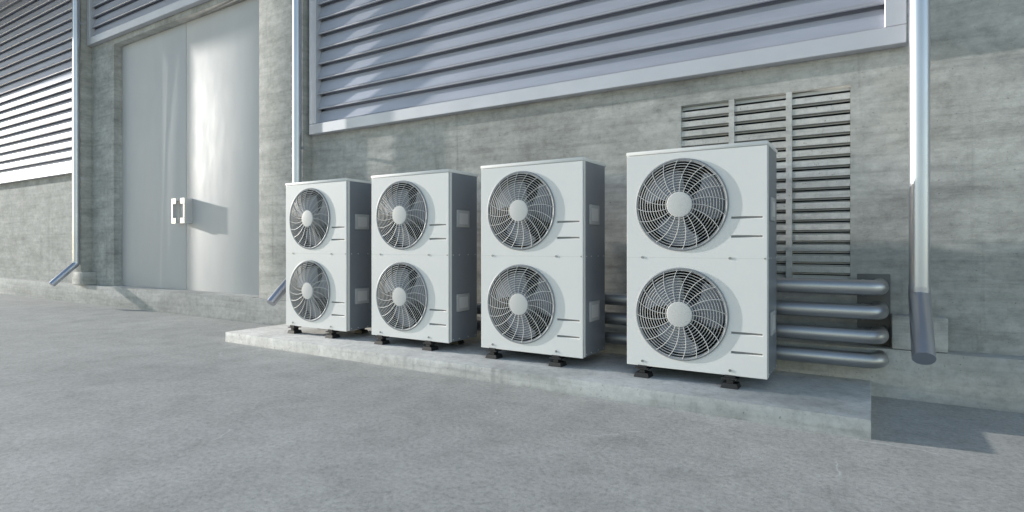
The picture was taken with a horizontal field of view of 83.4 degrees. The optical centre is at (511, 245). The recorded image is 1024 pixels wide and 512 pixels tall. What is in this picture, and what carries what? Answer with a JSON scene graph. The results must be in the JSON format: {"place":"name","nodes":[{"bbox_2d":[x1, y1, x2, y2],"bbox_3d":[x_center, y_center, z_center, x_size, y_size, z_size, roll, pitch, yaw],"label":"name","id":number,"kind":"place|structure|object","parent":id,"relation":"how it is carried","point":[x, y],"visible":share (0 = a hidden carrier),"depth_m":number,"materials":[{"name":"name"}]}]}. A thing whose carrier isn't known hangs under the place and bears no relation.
{"place":"outdoors","nodes":[
{"label":"outdoors","id":0,"kind":"place"},
{"bbox_2d":[110,285,258,297],"bbox_3d":[-4.733,0.645,8.240,3.776,0.009,0.320,0,0,32],"label":"door sill","id":1,"kind":"structure","parent":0,"point":[198,292],"depth_m":8.02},
{"bbox_2d":[0,293,1023,511],"bbox_3d":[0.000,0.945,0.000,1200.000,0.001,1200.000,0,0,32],"label":"ground","id":2,"kind":"structure","parent":0,"point":[109,409],"depth_m":2.76,"materials":[{"name":"concrete"}]},
{"bbox_2d":[0,0,1023,355],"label":"wall","id":3,"kind":"structure","parent":2,"relation":"on","point":[976,166],"depth_m":3.83,"materials":[{"name":"concrete"}]},
{"bbox_2d":[0,0,71,184],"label":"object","id":4,"kind":"object","parent":3,"relation":"attached to","point":[40,174],"depth_m":10.63,"materials":[{"name":"grey metal"}]},
{"bbox_2d":[0,0,71,177],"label":"louver window far slats","id":5,"kind":"object","parent":3,"relation":"attached to","point":[35,85],"depth_m":10.76,"materials":[{"name":"grey metal"}]},
{"bbox_2d":[72,0,91,283],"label":"pilaster","id":6,"kind":"object","parent":3,"relation":"attached to","point":[85,265],"visible":0.44,"depth_m":9.52,"materials":[{"name":"concrete"}]},
{"bbox_2d":[49,0,83,286],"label":"drainpipe","id":7,"kind":"object","parent":6,"relation":"attached to","point":[64,273],"visible":1,"depth_m":9.37,"materials":[{"name":"grey metal"}]},
{"bbox_2d":[91,0,178,35],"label":"louver over door slats","id":8,"kind":"object","parent":3,"relation":"attached to","point":[109,14],"visible":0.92,"depth_m":9.04,"materials":[{"name":"grey metal"}]},
{"bbox_2d":[87,0,209,46],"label":"louver over door frame","id":9,"kind":"object","parent":3,"relation":"attached to","point":[174,8],"visible":1,"depth_m":8.72,"materials":[{"name":"grey metal"}]},
{"bbox_2d":[122,23,186,289],"bbox_3d":[-5.490,-1.286,8.814,1.881,3.859,0.050,0,0,32],"label":"door leaf","id":10,"kind":"object","parent":3,"relation":"attached to","point":[154,140],"visible":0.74,"depth_m":8.76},
{"bbox_2d":[171,198,182,223],"bbox_3d":[-4.830,-0.495,8.302,0.110,0.360,0.118,0,0,32],"label":"door handle","id":11,"kind":"object","parent":10,"relation":"attached to","point":[176,210],"visible":0.91,"depth_m":8.29,"materials":[{"name":"silver metal"}]},
{"bbox_2d":[187,0,258,294],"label":"door leaf","id":12,"kind":"object","parent":3,"relation":"attached to","point":[223,140],"visible":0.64,"depth_m":7.79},
{"bbox_2d":[180,198,192,222],"bbox_3d":[-4.635,-0.495,8.180,0.110,0.360,0.118,0,0,32],"label":"door handle","id":13,"kind":"object","parent":12,"relation":"attached to","point":[187,203],"visible":1,"depth_m":8.14,"materials":[{"name":"silver metal"}]},
{"bbox_2d":[318,0,884,122],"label":"louver window slats","id":14,"kind":"object","parent":3,"relation":"attached to","point":[378,56],"visible":0.92,"depth_m":5.14,"materials":[{"name":"grey metal"}]},
{"bbox_2d":[309,0,906,135],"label":"louver window frame","id":15,"kind":"object","parent":3,"relation":"attached to","point":[892,33],"visible":1,"depth_m":4.54,"materials":[{"name":"grey metal"}]},
{"bbox_2d":[477,320,888,368],"bbox_3d":[0.400,0.702,4.619,4.408,0.100,0.199,0,0,31],"label":"refrigerant pipe","id":16,"kind":"object","parent":3,"relation":"attached to","point":[876,359],"visible":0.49,"depth_m":3.61,"materials":[{"name":"grey metal"}]},
{"bbox_2d":[477,303,888,343],"bbox_3d":[0.901,0.555,4.307,3.260,0.100,0.341,0,0,27],"label":"refrigerant pipe","id":17,"kind":"object","parent":3,"relation":"attached to","point":[877,334],"visible":0.48,"depth_m":3.61,"materials":[{"name":"grey metal"}]},
{"bbox_2d":[605,292,888,319],"bbox_3d":[1.399,0.406,3.997,2.110,0.100,0.338,0,0,24],"label":"refrigerant pipe","id":18,"kind":"object","parent":3,"relation":"attached to","point":[877,310],"visible":0.52,"depth_m":3.61,"materials":[{"name":"grey metal"}]},
{"bbox_2d":[681,92,849,277],"bbox_3d":[1.782,-0.417,4.128,1.116,1.303,0.049,0,0,32],"label":"vent grille","id":19,"kind":"object","parent":3,"relation":"attached to","point":[789,175],"visible":0.6,"depth_m":3.97,"materials":[{"name":"grey metal"}]},
{"bbox_2d":[682,87,849,278],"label":"vent inner blades","id":20,"kind":"object","parent":19,"relation":"attached to","point":[800,147],"visible":0.31,"depth_m":3.98,"materials":[{"name":"grey metal"}]},
{"bbox_2d":[690,101,849,275],"bbox_3d":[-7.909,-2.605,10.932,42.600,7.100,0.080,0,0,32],"label":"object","id":21,"kind":"object","parent":19,"relation":"attached to","point":[799,170],"depth_m":4.49,"materials":[{"name":"grey metal"}]},
{"bbox_2d":[857,274,889,345],"bbox_3d":[2.354,0.414,3.740,0.182,0.458,0.022,0,0,32],"label":"pipe entry plate","id":22,"kind":"object","parent":3,"relation":"attached to","point":[869,299],"visible":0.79,"depth_m":3.73,"materials":[{"name":"grey metal"}]},
{"bbox_3d":[-8.650,-5.165,9.745,44.000,0.180,1.520,0,0,32],"label":"eave","id":23,"kind":"object","parent":3,"relation":"attached to","visible":0},
{"bbox_2d":[908,0,935,364],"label":"drainpipe","id":24,"kind":"object","parent":23,"relation":"attached to","point":[923,349],"visible":1,"depth_m":3.38,"materials":[{"name":"grey metal"}]},
{"bbox_2d":[0,277,1023,412],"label":"plinth","id":25,"kind":"structure","parent":2,"relation":"on","point":[980,380],"depth_m":3.68,"materials":[{"name":"concrete"}]},
{"bbox_2d":[74,272,96,284],"bbox_3d":[-7.057,0.538,9.521,0.340,0.207,0.230,0,0,32],"label":"pipe footing","id":26,"kind":"object","parent":25,"relation":"on","point":[85,278],"visible":0.89,"depth_m":9.42,"materials":[{"name":"concrete"}]},
{"bbox_2d":[259,0,311,299],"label":"pilaster","id":27,"kind":"object","parent":25,"relation":"on","point":[275,96],"visible":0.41,"depth_m":6.81,"materials":[{"name":"concrete"}]},
{"bbox_2d":[267,0,304,305],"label":"drainpipe","id":28,"kind":"object","parent":27,"relation":"attached to","point":[276,296],"visible":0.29,"depth_m":6.42,"materials":[{"name":"grey metal"}]},
{"bbox_2d":[891,313,947,352],"bbox_3d":[2.526,0.538,3.570,0.280,0.207,0.168,0,0,32],"label":"pipe footing","id":29,"kind":"object","parent":25,"relation":"on","point":[900,331],"visible":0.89,"depth_m":3.53,"materials":[{"name":"concrete"}]},
{"bbox_2d":[225,324,870,438],"bbox_3d":[-0.280,0.907,4.637,5.390,0.115,0.968,0,0,32],"label":"concrete pad","id":30,"kind":"object","parent":2,"relation":"on","point":[831,405],"visible":0.66,"depth_m":3.70,"materials":[{"name":"grey concrete"}]},
{"bbox_2d":[286,178,371,338],"bbox_3d":[-1.748,0.120,5.566,0.866,1.458,0.452,0,0,32],"label":"air conditioner outdoor unit","id":31,"kind":"object","parent":30,"relation":"on","point":[329,254],"visible":0.99,"depth_m":5.36,"materials":[{"name":"paint"}]},
{"bbox_2d":[371,169,477,350],"bbox_3d":[-0.758,0.120,4.948,0.866,1.458,0.452,0,0,32],"label":"air conditioner outdoor unit","id":32,"kind":"object","parent":30,"relation":"on","point":[424,255],"visible":1,"depth_m":4.76,"materials":[{"name":"paint"}]},
{"bbox_2d":[481,157,605,366],"bbox_3d":[0.231,0.120,4.330,0.866,1.458,0.452,0,0,32],"label":"air conditioner outdoor unit","id":33,"kind":"object","parent":30,"relation":"on","point":[542,256],"visible":1,"depth_m":4.15,"materials":[{"name":"paint"}]},
{"bbox_2d":[626,140,777,389],"bbox_3d":[1.221,0.120,3.711,0.866,1.458,0.452,0,0,32],"label":"air conditioner outdoor unit","id":34,"kind":"object","parent":30,"relation":"on","point":[701,258],"visible":1,"depth_m":3.54,"materials":[{"name":"paint"}]},
{"bbox_2d":[776,277,888,295],"bbox_3d":[1.909,0.257,3.687,0.998,0.100,0.322,0,0,13],"label":"refrigerant pipe","id":35,"kind":"object","parent":34,"relation":"attached to","point":[874,287],"visible":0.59,"depth_m":3.58,"materials":[{"name":"grey metal"}]}
]}

